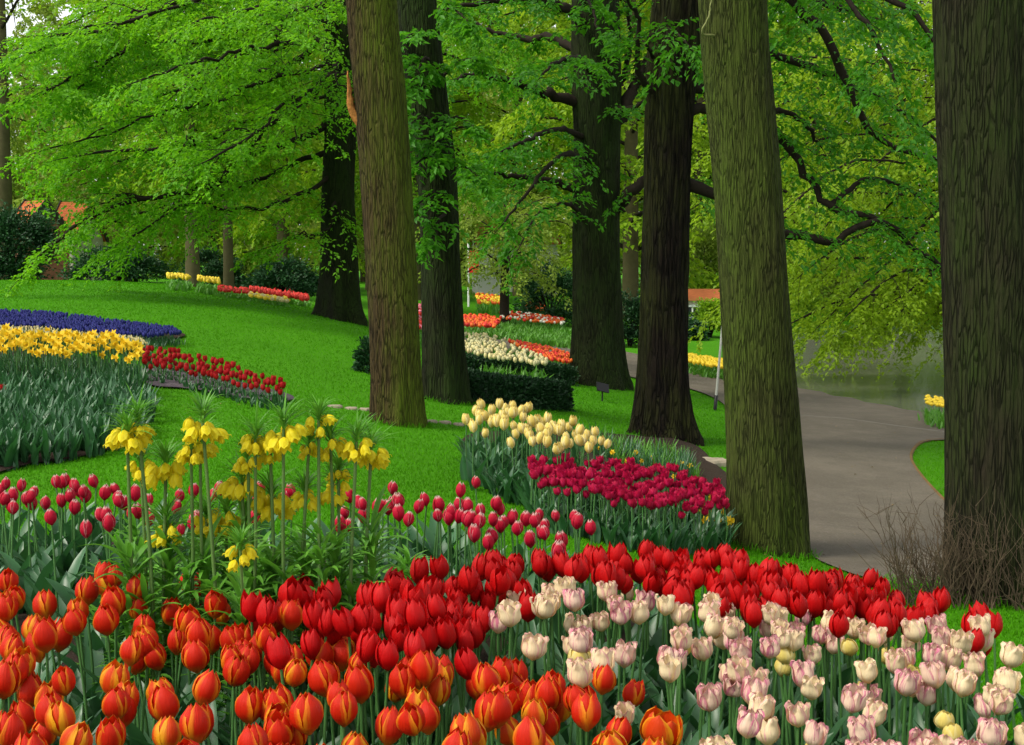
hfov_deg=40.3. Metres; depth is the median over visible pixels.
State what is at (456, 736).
orange tulip
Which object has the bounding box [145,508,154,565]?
pink tulip
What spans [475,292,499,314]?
orange far flowers
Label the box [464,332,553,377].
white tulips
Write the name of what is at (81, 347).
yellow daffodil
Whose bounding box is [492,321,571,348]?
bed leaves
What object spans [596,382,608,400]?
plant label
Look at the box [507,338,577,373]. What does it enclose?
red far flowers
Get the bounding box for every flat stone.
[328,405,342,407]
[438,420,450,424]
[453,422,463,425]
[703,457,725,466]
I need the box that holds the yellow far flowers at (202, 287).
[195,274,223,295]
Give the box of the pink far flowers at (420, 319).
[418,303,421,346]
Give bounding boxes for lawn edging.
[910,438,943,499]
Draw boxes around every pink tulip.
[0,476,36,558]
[0,478,38,559]
[0,483,39,544]
[0,486,35,592]
[0,491,55,572]
[0,491,57,568]
[3,488,62,580]
[6,498,35,610]
[8,500,29,613]
[13,495,63,576]
[15,498,44,565]
[21,508,69,620]
[25,473,91,546]
[30,476,70,540]
[31,485,81,571]
[40,478,91,550]
[41,474,91,570]
[45,519,91,621]
[48,485,80,536]
[56,493,99,575]
[56,499,103,590]
[63,488,101,581]
[63,488,115,553]
[64,484,116,574]
[67,512,126,633]
[68,506,111,580]
[76,483,111,559]
[80,473,109,549]
[88,493,148,570]
[88,505,127,552]
[93,483,125,561]
[94,507,106,557]
[102,490,122,563]
[108,495,154,552]
[118,483,148,567]
[123,505,137,628]
[133,502,141,528]
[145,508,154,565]
[147,492,170,562]
[154,488,189,566]
[155,483,198,538]
[171,500,187,543]
[175,513,196,581]
[177,481,223,561]
[177,523,184,599]
[186,488,216,559]
[251,510,260,535]
[257,481,270,551]
[275,484,295,561]
[280,491,316,570]
[335,514,345,555]
[340,506,348,544]
[345,489,379,551]
[345,517,350,553]
[353,499,411,564]
[354,494,415,555]
[358,497,391,579]
[358,509,385,567]
[372,497,387,564]
[377,481,422,546]
[378,498,419,567]
[378,503,427,580]
[384,496,420,552]
[392,491,422,558]
[403,511,447,564]
[405,509,455,576]
[413,498,424,555]
[418,497,473,571]
[420,492,464,572]
[432,482,500,574]
[432,505,463,563]
[433,496,462,569]
[443,508,453,578]
[443,511,488,603]
[443,524,489,653]
[445,503,455,575]
[451,532,496,634]
[454,507,463,574]
[458,476,485,557]
[458,503,506,561]
[460,497,503,569]
[461,510,466,567]
[463,509,475,605]
[464,526,471,567]
[483,528,506,634]
[488,511,526,597]
[490,495,530,568]
[495,516,527,573]
[497,503,504,554]
[501,514,508,556]
[507,509,517,554]
[507,513,540,578]
[508,519,535,641]
[519,510,530,581]
[524,530,556,617]
[526,509,569,555]
[529,508,582,572]
[529,512,540,623]
[533,530,587,622]
[535,530,596,612]
[536,518,577,589]
[536,524,564,624]
[536,525,540,547]
[548,539,588,646]
[548,540,595,648]
[569,509,585,588]
[571,512,586,615]
[578,512,583,550]
[584,519,596,616]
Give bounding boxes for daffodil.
[0,335,6,369]
[0,344,17,375]
[1,339,29,374]
[1,341,22,374]
[2,323,13,357]
[2,330,15,366]
[2,333,21,363]
[6,338,15,365]
[9,328,32,361]
[9,337,20,363]
[12,327,24,360]
[14,339,37,377]
[14,339,45,372]
[16,340,24,373]
[19,333,29,363]
[19,338,33,376]
[20,332,38,365]
[21,332,38,371]
[21,348,45,377]
[22,336,33,369]
[27,342,45,369]
[27,348,47,373]
[30,332,51,366]
[31,335,70,374]
[32,335,53,366]
[36,345,50,382]
[37,329,44,361]
[38,344,57,380]
[39,325,56,364]
[44,348,70,382]
[47,330,61,360]
[48,347,61,377]
[52,331,70,368]
[53,340,70,376]
[55,337,63,367]
[59,349,75,381]
[60,342,97,379]
[61,336,76,365]
[63,328,73,367]
[65,338,88,375]
[65,349,91,369]
[66,331,85,364]
[66,335,83,365]
[67,343,78,371]
[71,336,95,368]
[73,334,108,370]
[78,331,95,364]
[78,338,107,374]
[81,329,109,364]
[82,343,97,376]
[84,337,93,375]
[90,344,105,375]
[91,343,112,374]
[96,330,113,364]
[98,350,107,375]
[99,338,108,369]
[100,339,118,369]
[101,332,113,366]
[101,334,129,372]
[102,343,124,377]
[106,352,118,379]
[108,329,119,369]
[108,338,134,376]
[110,344,127,373]
[114,341,143,372]
[120,352,151,388]
[124,355,136,383]
[127,339,146,378]
[132,346,146,382]
[132,351,141,389]
[722,515,737,546]
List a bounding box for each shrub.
[0,197,64,279]
[51,242,178,282]
[173,245,247,287]
[238,254,318,296]
[351,335,369,373]
[509,253,572,325]
[621,287,639,345]
[639,220,717,296]
[688,296,720,337]
[688,311,710,340]
[689,271,834,315]
[787,256,916,309]
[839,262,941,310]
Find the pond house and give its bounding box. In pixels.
[688,289,719,316]
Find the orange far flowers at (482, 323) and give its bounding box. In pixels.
[463,313,500,337]
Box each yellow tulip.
[455,404,479,448]
[457,409,481,449]
[460,413,471,480]
[460,418,479,455]
[466,420,490,490]
[474,428,488,486]
[475,414,489,460]
[476,398,484,442]
[476,409,489,458]
[480,404,504,447]
[480,415,500,483]
[482,413,490,448]
[488,417,507,457]
[489,414,501,451]
[496,398,504,443]
[498,410,505,454]
[498,417,511,475]
[498,428,521,469]
[499,402,507,443]
[499,413,510,463]
[501,437,527,502]
[504,420,519,460]
[505,406,519,440]
[506,400,521,444]
[506,404,528,455]
[508,406,523,455]
[510,406,525,458]
[511,422,539,465]
[515,412,526,462]
[515,435,535,475]
[517,423,529,463]
[519,404,528,454]
[520,427,534,465]
[521,429,537,471]
[523,414,550,459]
[525,401,532,450]
[525,422,544,466]
[534,414,541,454]
[535,412,551,464]
[535,431,546,463]
[536,422,555,464]
[539,423,556,463]
[540,435,551,489]
[543,427,551,435]
[544,420,564,460]
[552,443,561,476]
[555,423,563,455]
[557,419,580,461]
[557,442,563,463]
[559,422,571,454]
[561,435,570,487]
[562,431,569,452]
[569,414,590,460]
[569,438,573,456]
[572,430,579,463]
[574,423,584,466]
[574,429,590,462]
[574,433,600,479]
[581,433,591,466]
[585,441,593,488]
[589,434,596,458]
[591,426,607,456]
[598,436,604,463]
[604,439,614,471]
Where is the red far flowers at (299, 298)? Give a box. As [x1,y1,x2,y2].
[249,285,313,306]
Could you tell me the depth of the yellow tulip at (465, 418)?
9.31 m
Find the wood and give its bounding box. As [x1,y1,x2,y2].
[8,0,937,281]
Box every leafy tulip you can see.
[0,507,38,548]
[0,551,59,615]
[2,533,69,563]
[5,695,13,712]
[7,506,27,537]
[10,693,84,714]
[18,512,83,553]
[18,550,88,584]
[18,566,83,615]
[21,508,70,541]
[21,635,69,674]
[35,541,90,594]
[38,501,80,533]
[41,651,70,673]
[50,507,97,527]
[54,624,106,672]
[55,590,124,653]
[56,501,97,525]
[61,574,124,612]
[63,523,108,552]
[80,563,127,622]
[82,522,100,542]
[83,502,132,535]
[89,549,152,569]
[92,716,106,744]
[115,493,177,535]
[115,519,154,535]
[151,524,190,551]
[257,509,296,547]
[258,514,277,537]
[266,518,316,549]
[321,520,365,551]
[342,517,360,552]
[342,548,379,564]
[347,521,394,550]
[354,514,385,540]
[354,524,411,543]
[369,531,411,557]
[377,568,446,600]
[384,519,451,555]
[384,543,397,564]
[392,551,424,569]
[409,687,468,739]
[410,528,467,560]
[422,511,461,552]
[433,528,483,575]
[442,557,454,582]
[494,541,551,574]
[504,618,549,656]
[512,552,551,590]
[555,663,625,691]
[563,657,631,699]
[566,640,652,700]
[576,582,637,632]
[594,582,637,634]
[598,639,648,718]
[605,612,655,642]
[605,697,645,714]
[633,717,697,744]
[634,715,691,744]
[636,647,713,677]
[643,645,688,671]
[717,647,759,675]
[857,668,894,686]
[906,696,936,732]
[1008,707,1023,718]
[1015,692,1023,720]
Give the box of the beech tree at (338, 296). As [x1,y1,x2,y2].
[0,0,565,325]
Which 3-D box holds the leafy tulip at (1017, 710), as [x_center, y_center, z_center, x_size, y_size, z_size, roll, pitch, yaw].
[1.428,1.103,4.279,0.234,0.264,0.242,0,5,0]
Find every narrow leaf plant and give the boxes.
[591,431,603,454]
[596,445,609,456]
[598,424,615,444]
[601,428,614,449]
[608,435,620,454]
[608,442,626,458]
[608,445,639,463]
[610,435,629,457]
[618,450,635,463]
[619,429,639,448]
[622,436,638,457]
[623,437,642,458]
[627,450,640,464]
[635,447,650,465]
[638,447,654,467]
[639,438,652,456]
[639,443,664,455]
[643,448,667,464]
[644,437,657,453]
[647,437,665,454]
[647,448,677,472]
[655,435,671,457]
[655,437,678,457]
[662,450,678,472]
[667,446,685,464]
[669,446,678,461]
[670,455,686,473]
[674,454,699,470]
[675,447,690,469]
[677,457,691,476]
[681,447,695,466]
[682,460,696,477]
[690,463,702,477]
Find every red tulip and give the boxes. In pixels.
[218,589,262,723]
[228,594,272,719]
[239,627,320,731]
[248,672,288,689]
[249,619,260,725]
[256,597,277,726]
[261,575,314,721]
[264,631,326,744]
[266,583,329,709]
[276,598,287,638]
[298,573,313,630]
[299,576,341,709]
[302,598,335,744]
[307,604,333,744]
[313,585,339,682]
[317,596,373,675]
[317,630,328,725]
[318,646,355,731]
[323,628,342,743]
[328,606,401,744]
[329,604,383,744]
[338,623,409,744]
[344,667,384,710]
[350,601,373,741]
[351,631,371,744]
[352,579,392,739]
[356,579,375,718]
[356,626,374,744]
[356,629,378,733]
[363,596,448,744]
[363,597,428,744]
[366,636,426,744]
[366,639,391,713]
[367,629,453,744]
[368,588,398,709]
[373,571,402,701]
[375,635,398,744]
[377,615,450,742]
[379,564,404,682]
[384,611,433,744]
[387,581,453,707]
[399,577,419,689]
[401,582,456,736]
[404,631,425,743]
[410,556,440,656]
[410,612,452,744]
[413,617,438,744]
[420,574,444,721]
[426,591,494,744]
[429,554,454,660]
[433,575,444,655]
[433,614,456,744]
[436,579,483,700]
[438,553,522,656]
[444,594,462,694]
[444,601,474,726]
[444,609,461,721]
[445,575,459,677]
[447,585,467,694]
[450,548,522,659]
[451,628,474,720]
[452,616,471,711]
[453,564,510,689]
[454,647,478,714]
[458,564,478,651]
[462,599,507,697]
[469,615,485,703]
[472,603,489,662]
[480,588,495,662]
[482,555,548,661]
[483,556,511,659]
[484,580,506,665]
[495,558,529,680]
[501,577,566,673]
[504,565,541,662]
[508,553,547,653]
[513,554,563,658]
[514,554,550,672]
[518,588,569,685]
[526,547,546,673]
[542,553,589,670]
[546,555,582,674]
[550,561,605,669]
[552,548,611,646]
[562,545,618,640]
[563,559,641,642]
[572,543,597,640]
[591,568,598,644]
[595,553,612,642]
[597,560,615,647]
[608,541,626,638]
[609,560,641,644]
[613,562,658,670]
[614,563,628,680]
[619,552,633,640]
[621,570,643,667]
[630,553,657,707]
[630,558,661,649]
[631,578,719,688]
[632,574,711,677]
[635,566,680,670]
[637,550,667,656]
[638,538,659,617]
[642,570,671,654]
[642,581,693,706]
[643,557,690,675]
[643,564,666,647]
[649,547,689,630]
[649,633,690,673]
[653,545,666,631]
[653,573,710,685]
[655,556,694,635]
[661,549,703,645]
[665,576,700,691]
[667,558,694,668]
[675,564,696,669]
[676,593,732,715]
[678,554,700,639]
[680,568,719,679]
[682,571,725,694]
[687,562,702,667]
[687,590,781,713]
[689,553,705,636]
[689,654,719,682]
[690,562,705,666]
[693,547,714,653]
[699,566,758,681]
[703,566,726,658]
[704,547,740,657]
[709,581,747,710]
[711,543,732,667]
[712,557,765,658]
[713,557,789,675]
[714,551,736,663]
[717,562,759,664]
[727,578,747,617]
[733,547,757,646]
[736,599,772,742]
[740,611,772,707]
[744,580,759,668]
[755,557,777,657]
[755,569,818,684]
[755,595,766,670]
[756,570,766,659]
[757,595,766,666]
[758,566,815,664]
[759,571,772,665]
[761,569,780,671]
[761,579,793,681]
[763,600,788,716]
[770,585,809,703]
[772,575,796,692]
[779,561,815,670]
[779,572,830,686]
[783,562,799,621]
[787,587,798,622]
[789,591,821,721]
[794,588,826,722]
[796,567,837,686]
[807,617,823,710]
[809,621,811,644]
[813,566,843,661]
[814,600,853,721]
[815,574,828,683]
[816,588,860,719]
[820,577,846,676]
[820,578,878,671]
[820,596,834,687]
[824,569,842,672]
[825,570,837,657]
[825,581,851,703]
[826,594,890,725]
[829,578,882,694]
[829,609,849,743]
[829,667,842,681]
[830,576,890,667]
[839,587,856,665]
[840,568,878,664]
[842,585,885,683]
[844,573,881,664]
[845,594,894,689]
[849,580,866,682]
[856,592,873,661]
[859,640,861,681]
[864,585,876,658]
[865,601,874,654]
[873,585,886,599]
[873,608,891,688]
[878,589,931,674]
[882,598,935,709]
[886,595,903,646]
[886,610,901,741]
[889,588,905,675]
[891,601,936,732]
[906,603,925,702]
[917,591,946,730]
[923,594,940,718]
[925,604,938,642]
[932,586,981,697]
[959,610,978,733]
[967,610,1013,744]
[968,600,989,698]
[969,627,1004,729]
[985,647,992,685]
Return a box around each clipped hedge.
[466,352,579,385]
[468,367,575,411]
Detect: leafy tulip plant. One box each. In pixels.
[0,397,10,414]
[0,399,9,413]
[0,407,12,421]
[0,418,31,442]
[0,419,16,437]
[0,432,4,464]
[0,434,19,470]
[1,371,19,388]
[1,383,17,395]
[1,384,29,400]
[1,412,26,424]
[1,418,12,427]
[1,426,30,459]
[1,431,27,448]
[2,384,17,398]
[2,433,17,451]
[3,414,24,433]
[4,392,22,410]
[4,399,18,410]
[5,376,22,392]
[5,408,20,421]
[6,425,19,469]
[7,380,32,390]
[9,389,33,404]
[10,370,30,387]
[10,401,34,415]
[11,358,33,375]
[11,403,33,426]
[12,372,28,381]
[14,384,29,394]
[14,404,50,430]
[14,416,45,428]
[16,425,41,441]
[17,366,47,384]
[18,431,37,465]
[19,419,36,434]
[20,388,51,404]
[20,392,27,408]
[20,394,48,407]
[20,402,51,423]
[20,427,48,443]
[22,375,41,390]
[22,375,47,395]
[24,432,45,465]
[27,373,42,388]
[28,402,67,424]
[30,362,56,381]
[31,383,49,396]
[31,390,48,404]
[31,425,65,464]
[33,425,51,445]
[34,377,50,393]
[35,387,51,406]
[35,418,69,451]
[38,407,65,427]
[39,395,52,410]
[39,395,58,417]
[40,419,61,437]
[41,384,64,404]
[46,426,69,463]
[47,426,78,460]
[48,372,60,382]
[48,400,75,412]
[49,379,60,398]
[49,409,83,424]
[51,394,73,408]
[51,413,64,431]
[52,402,60,415]
[52,403,85,425]
[53,382,66,402]
[54,411,74,450]
[55,365,79,382]
[55,383,91,400]
[56,371,71,383]
[57,389,91,403]
[57,392,77,405]
[58,379,73,392]
[60,382,86,395]
[61,395,96,417]
[61,397,95,415]
[64,374,87,387]
[64,400,75,416]
[66,406,104,421]
[67,425,83,450]
[68,366,78,377]
[68,382,104,398]
[69,402,112,426]
[69,423,80,460]
[71,382,88,393]
[71,424,89,449]
[73,392,93,406]
[73,408,98,433]
[74,377,99,393]
[75,370,98,386]
[77,388,93,400]
[78,419,107,457]
[79,417,97,434]
[83,394,102,409]
[86,371,100,384]
[87,391,101,403]
[88,384,111,402]
[90,369,102,382]
[90,382,106,394]
[90,394,110,409]
[90,407,102,418]
[92,413,109,455]
[93,373,113,388]
[93,396,114,409]
[95,415,117,450]
[96,368,117,381]
[97,402,118,419]
[98,376,126,393]
[99,373,123,388]
[100,409,114,422]
[104,391,116,407]
[104,392,130,407]
[105,415,123,450]
[107,404,128,418]
[110,383,134,398]
[111,376,125,388]
[111,388,128,402]
[111,394,137,412]
[113,386,144,404]
[116,372,135,390]
[126,384,145,399]
[130,381,160,394]
[132,364,145,377]
[134,410,154,436]
[137,370,149,390]
[137,388,164,421]
[140,386,155,399]
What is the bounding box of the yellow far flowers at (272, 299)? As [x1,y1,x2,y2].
[247,291,289,306]
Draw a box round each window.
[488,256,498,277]
[689,305,699,316]
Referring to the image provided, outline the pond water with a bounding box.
[792,323,943,411]
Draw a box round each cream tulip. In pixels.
[488,610,521,722]
[493,598,573,744]
[502,632,549,744]
[507,588,525,659]
[529,596,546,675]
[533,583,554,682]
[535,592,558,671]
[541,590,560,670]
[553,575,622,701]
[553,648,588,744]
[560,588,584,743]
[561,636,572,744]
[562,612,605,701]
[566,651,637,744]
[566,656,592,744]
[567,625,592,744]
[568,628,641,744]
[569,606,617,708]
[571,614,609,723]
[589,600,639,744]
[589,610,646,737]
[590,647,615,735]
[595,638,637,730]
[596,580,630,693]
[605,594,658,707]
[607,602,693,734]
[614,701,634,723]
[616,599,648,744]
[617,594,695,724]
[618,586,657,653]
[632,646,698,744]
[635,589,666,732]
[636,650,687,744]
[638,644,683,729]
[642,659,713,702]
[650,601,706,715]
[658,653,682,713]
[662,591,728,740]
[663,616,750,744]
[669,623,706,744]
[681,617,741,730]
[683,600,737,739]
[683,612,732,743]
[691,602,740,700]
[691,636,723,743]
[696,682,722,736]
[699,735,718,744]
[705,635,725,737]
[705,735,732,744]
[718,664,736,744]
[723,630,781,741]
[723,671,741,738]
[724,607,796,738]
[724,653,752,743]
[729,635,751,744]
[737,704,764,744]
[740,675,769,744]
[748,604,818,720]
[748,691,775,744]
[750,648,833,744]
[751,667,769,744]
[755,626,792,744]
[756,716,779,744]
[759,619,783,688]
[759,634,779,694]
[761,601,800,702]
[761,659,841,744]
[770,618,789,698]
[774,643,848,744]
[774,659,846,744]
[776,620,816,742]
[779,609,838,744]
[784,629,830,744]
[784,700,810,744]
[787,609,810,687]
[790,659,814,744]
[801,674,824,719]
[803,719,828,744]
[811,623,838,737]
[821,617,865,721]
[825,634,886,743]
[828,638,895,742]
[833,621,907,744]
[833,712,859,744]
[836,636,901,735]
[841,682,868,738]
[845,625,887,738]
[845,735,873,744]
[847,714,876,742]
[854,657,877,690]
[859,635,928,724]
[859,643,924,735]
[859,681,882,700]
[862,697,887,726]
[871,738,901,744]
[879,647,915,744]
[881,646,895,702]
[884,617,925,744]
[884,649,906,742]
[887,630,946,717]
[893,613,946,730]
[894,668,921,744]
[907,664,924,730]
[907,679,923,744]
[908,727,937,744]
[916,628,976,740]
[916,682,935,728]
[919,660,945,735]
[922,642,942,713]
[923,734,953,744]
[930,651,978,731]
[931,625,975,739]
[934,710,954,734]
[941,644,967,739]
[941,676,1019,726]
[942,722,962,739]
[944,613,1011,732]
[945,665,971,715]
[952,668,977,736]
[953,738,982,744]
[957,735,987,744]
[962,651,985,716]
[967,641,1023,744]
[973,693,995,718]
[976,716,1008,744]
[982,628,1013,744]
[982,682,1005,718]
[988,686,1015,719]
[992,666,1011,721]
[995,669,1022,724]
[1013,722,1023,744]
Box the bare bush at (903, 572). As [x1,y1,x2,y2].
[847,478,1023,610]
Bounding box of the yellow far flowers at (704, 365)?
[688,353,723,379]
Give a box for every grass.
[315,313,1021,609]
[872,569,1001,606]
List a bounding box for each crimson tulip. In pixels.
[142,349,149,368]
[142,353,147,372]
[142,357,149,379]
[145,364,153,381]
[147,355,152,373]
[149,345,153,364]
[151,360,162,380]
[152,358,156,376]
[155,355,162,373]
[158,358,165,376]
[159,363,165,386]
[162,361,169,378]
[163,356,167,372]
[166,356,178,375]
[167,364,172,379]
[171,347,178,370]
[172,352,177,369]
[173,360,177,375]
[173,361,184,387]
[173,365,178,380]
[181,353,190,372]
[182,364,192,389]
[187,356,192,373]
[187,369,194,391]
[191,364,196,380]
[193,371,197,391]
[194,365,202,384]
[200,360,206,378]
[200,369,207,394]
[203,364,209,382]
[206,370,211,392]
[210,371,215,394]
[213,372,221,397]
[214,358,219,374]
[218,367,224,387]
[219,357,223,376]
[220,376,225,396]
[221,367,230,387]
[222,375,230,397]
[229,370,236,393]
[229,379,237,400]
[230,361,237,380]
[232,371,242,388]
[234,381,243,402]
[235,373,242,392]
[239,373,250,398]
[240,382,249,404]
[246,379,251,398]
[246,383,255,406]
[251,376,257,398]
[254,382,259,404]
[259,373,266,388]
[259,384,264,407]
[263,378,271,401]
[264,387,276,408]
[270,378,276,404]
[273,384,279,407]
[277,376,282,396]
[278,388,283,409]
[279,381,287,405]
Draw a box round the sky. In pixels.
[5,0,932,258]
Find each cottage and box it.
[16,199,73,279]
[56,200,108,279]
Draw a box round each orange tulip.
[0,567,18,625]
[0,588,51,682]
[0,592,51,681]
[0,619,43,673]
[0,624,36,732]
[0,632,23,710]
[0,658,20,712]
[0,709,26,744]
[5,652,28,701]
[7,585,75,672]
[8,698,35,731]
[11,645,35,702]
[14,729,47,744]
[17,673,95,735]
[21,612,96,711]
[24,632,44,710]
[31,721,56,744]
[32,588,98,709]
[32,615,93,731]
[34,680,63,744]
[35,689,61,744]
[45,699,75,736]
[51,665,75,744]
[52,575,104,708]
[54,617,101,725]
[59,721,92,744]
[62,607,100,732]
[67,596,103,722]
[68,560,125,660]
[69,578,111,660]
[70,603,125,719]
[73,565,125,662]
[75,597,147,686]
[82,585,125,720]
[86,573,147,701]
[93,603,133,740]
[95,713,125,744]
[100,658,129,718]
[101,685,130,718]
[118,679,139,744]
[119,634,144,674]
[120,695,136,744]
[125,656,144,729]
[126,614,156,739]
[126,628,191,744]
[126,631,181,744]
[126,665,182,744]
[127,624,180,744]
[136,643,166,743]
[146,676,174,702]
[148,683,179,720]
[151,604,219,744]
[152,715,181,744]
[161,596,181,688]
[167,627,186,720]
[173,620,202,721]
[177,588,238,723]
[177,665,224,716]
[177,737,199,744]
[178,582,201,679]
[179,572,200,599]
[179,603,231,702]
[179,702,209,742]
[181,616,230,744]
[181,638,217,744]
[192,669,220,744]
[196,701,213,744]
[207,624,229,727]
[212,637,249,744]
[213,656,275,744]
[217,684,243,740]
[218,624,276,744]
[218,643,243,744]
[220,622,276,736]
[221,599,329,725]
[221,643,240,744]
[222,630,261,724]
[223,653,250,744]
[225,622,250,733]
[225,642,259,739]
[235,684,263,724]
[237,722,268,744]
[248,621,307,696]
[260,688,267,719]
[263,709,293,744]
[264,702,289,722]
[265,682,293,711]
[270,652,339,744]
[277,739,294,744]
[284,658,306,700]
[285,712,307,744]
[289,643,331,744]
[289,692,323,744]
[305,636,378,744]
[305,638,355,744]
[307,658,337,743]
[323,659,339,744]
[326,652,408,744]
[326,679,348,744]
[328,636,371,740]
[330,690,357,741]
[341,731,368,744]
[344,663,373,735]
[375,704,402,744]
[384,683,401,744]
[389,661,415,744]
[396,701,425,744]
[397,655,409,744]
[405,686,431,744]
[406,659,421,744]
[409,648,438,744]
[418,698,440,744]
[426,674,450,744]
[435,663,452,744]
[437,654,453,744]
[442,725,471,744]
[450,709,481,744]
[466,679,480,700]
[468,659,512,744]
[471,661,501,744]
[474,689,496,744]
[476,717,486,744]
[484,687,512,744]
[487,681,505,744]
[492,655,513,744]
[494,717,518,744]
[496,658,564,744]
[499,681,522,715]
[511,671,522,718]
[513,715,545,744]
[520,678,535,709]
[521,696,547,725]
[534,674,562,709]
[543,707,559,737]
[544,668,565,739]
[545,732,554,744]
[554,690,570,744]
[563,684,584,744]
[571,692,600,744]
[583,685,594,739]
[592,663,615,734]
[592,728,607,743]
[596,729,626,744]
[606,715,631,744]
[622,678,644,706]
[639,706,682,744]
[642,735,666,744]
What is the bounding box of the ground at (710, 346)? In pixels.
[0,264,1023,740]
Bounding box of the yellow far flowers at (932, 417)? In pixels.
[917,394,944,428]
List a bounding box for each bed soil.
[0,347,153,470]
[0,542,1010,744]
[14,325,184,339]
[142,368,294,399]
[461,431,725,507]
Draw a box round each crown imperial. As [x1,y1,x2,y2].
[81,402,170,692]
[101,439,187,677]
[109,383,181,683]
[121,493,200,681]
[125,435,200,679]
[154,411,220,694]
[166,413,236,671]
[171,480,237,627]
[173,381,257,698]
[188,492,258,627]
[191,521,272,716]
[204,445,275,625]
[216,401,281,691]
[222,432,294,680]
[236,425,308,687]
[250,467,299,640]
[255,389,331,688]
[267,413,346,682]
[280,466,336,658]
[285,393,360,692]
[298,461,360,600]
[306,410,381,677]
[311,449,381,606]
[333,404,384,694]
[336,411,411,679]
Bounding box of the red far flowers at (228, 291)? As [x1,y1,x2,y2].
[217,285,249,298]
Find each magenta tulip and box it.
[514,461,536,507]
[516,454,537,491]
[516,468,540,527]
[527,482,543,511]
[528,478,553,520]
[529,466,543,505]
[529,467,549,508]
[533,464,564,505]
[534,460,546,500]
[537,455,548,487]
[542,469,578,517]
[542,477,562,518]
[544,476,558,534]
[545,486,560,531]
[550,468,557,501]
[551,476,579,533]
[552,456,559,464]
[555,463,563,495]
[556,477,566,526]
[559,470,584,513]
[559,488,570,536]
[560,468,586,525]
[561,452,569,460]
[561,478,589,530]
[562,460,569,468]
[562,468,574,503]
[563,477,588,537]
[568,457,573,464]
[569,485,596,538]
[577,479,601,513]
[579,484,600,542]
[583,469,602,506]
[583,490,589,537]
[584,460,590,469]
[584,475,608,510]
[586,458,599,497]
[588,483,597,539]
[594,483,612,540]
[594,488,611,541]
[596,455,603,463]
[596,467,609,501]
[601,477,625,510]
[601,488,633,544]
[601,489,625,545]
[604,483,626,523]
[604,499,626,546]
[608,470,614,478]
[609,457,616,470]
[611,490,618,542]
[614,462,621,469]
[614,498,641,551]
[615,468,622,477]
[615,484,628,521]
[615,496,626,515]
[619,491,641,547]
[622,469,631,501]
[624,462,631,470]
[625,476,633,505]
[626,456,634,465]
[626,492,640,525]
[629,489,643,523]
[629,497,649,529]
[629,501,641,528]
[631,464,637,483]
[632,469,641,480]
[632,488,651,551]
[632,497,660,542]
[634,495,646,529]
[636,491,652,525]
[637,480,662,518]
[639,484,656,529]
[640,467,647,481]
[640,486,657,520]
[643,498,661,542]
[647,468,652,478]
[647,482,663,513]
[648,465,656,479]
[648,499,671,547]
[651,502,668,525]
[652,491,668,538]
[653,476,661,484]
[654,493,666,533]
[657,465,664,473]
[657,496,675,548]
[660,499,686,551]
[661,464,679,492]
[661,466,669,471]
[661,470,669,491]
[662,492,676,529]
[664,462,674,489]
[664,477,672,512]
[666,489,685,526]
[666,492,693,551]
[669,487,676,492]
[671,493,690,537]
[674,480,681,487]
[678,472,686,488]
[678,488,699,524]
[678,511,693,549]
[681,479,689,499]
[681,502,697,551]
[686,476,694,483]
[686,496,699,532]
[687,482,695,515]
[688,496,715,549]
[688,505,709,555]
[691,475,698,483]
[691,501,706,550]
[691,507,715,544]
[695,486,722,517]
[696,500,711,531]
[696,502,717,549]
[699,477,709,500]
[702,482,710,504]
[706,493,720,546]
[708,498,741,545]
[709,501,728,547]
[711,491,732,535]
[712,477,720,486]
[717,488,734,523]
[722,503,738,544]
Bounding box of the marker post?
[713,332,721,410]
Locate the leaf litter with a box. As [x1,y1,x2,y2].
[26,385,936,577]
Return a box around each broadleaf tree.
[0,0,131,279]
[5,0,89,207]
[7,0,220,281]
[17,0,323,286]
[55,1,322,274]
[78,0,457,288]
[80,0,323,287]
[238,0,548,299]
[271,3,489,289]
[346,0,427,427]
[397,0,507,404]
[415,183,572,323]
[438,0,715,390]
[441,0,650,295]
[443,0,803,316]
[511,4,789,243]
[526,0,871,273]
[562,0,941,445]
[632,0,943,390]
[695,0,934,262]
[698,0,810,559]
[771,0,937,258]
[878,4,938,230]
[932,0,1023,607]
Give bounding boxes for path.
[465,337,943,583]
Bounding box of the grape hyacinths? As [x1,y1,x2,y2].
[0,308,185,348]
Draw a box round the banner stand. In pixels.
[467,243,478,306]
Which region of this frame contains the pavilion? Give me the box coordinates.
[470,206,561,294]
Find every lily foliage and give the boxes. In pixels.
[78,604,127,663]
[79,561,124,646]
[99,573,127,649]
[103,513,155,574]
[110,570,161,647]
[121,565,159,632]
[148,564,178,606]
[148,582,183,631]
[149,572,177,635]
[152,547,181,614]
[173,562,183,597]
[183,512,224,572]
[187,535,231,572]
[231,507,269,542]
[257,530,286,569]
[277,525,315,569]
[307,547,362,606]
[309,522,361,560]
[343,530,397,572]
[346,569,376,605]
[347,563,395,629]
[376,551,414,586]
[383,543,428,580]
[384,550,432,575]
[388,561,435,649]
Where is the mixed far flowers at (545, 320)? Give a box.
[499,310,565,328]
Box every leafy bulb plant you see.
[451,438,470,454]
[454,450,480,470]
[464,454,495,471]
[474,464,491,489]
[478,471,506,497]
[481,466,504,493]
[483,452,508,468]
[483,472,507,497]
[494,466,521,503]
[494,467,508,481]
[504,481,523,505]
[510,475,530,509]
[514,465,526,480]
[514,470,536,486]
[561,486,586,503]
[582,497,608,516]
[601,503,636,513]
[619,503,647,524]
[651,506,672,519]
[707,507,738,530]
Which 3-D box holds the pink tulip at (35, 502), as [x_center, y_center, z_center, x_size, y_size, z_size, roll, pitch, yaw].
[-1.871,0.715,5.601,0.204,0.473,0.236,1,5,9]
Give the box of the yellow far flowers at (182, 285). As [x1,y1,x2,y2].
[161,272,193,291]

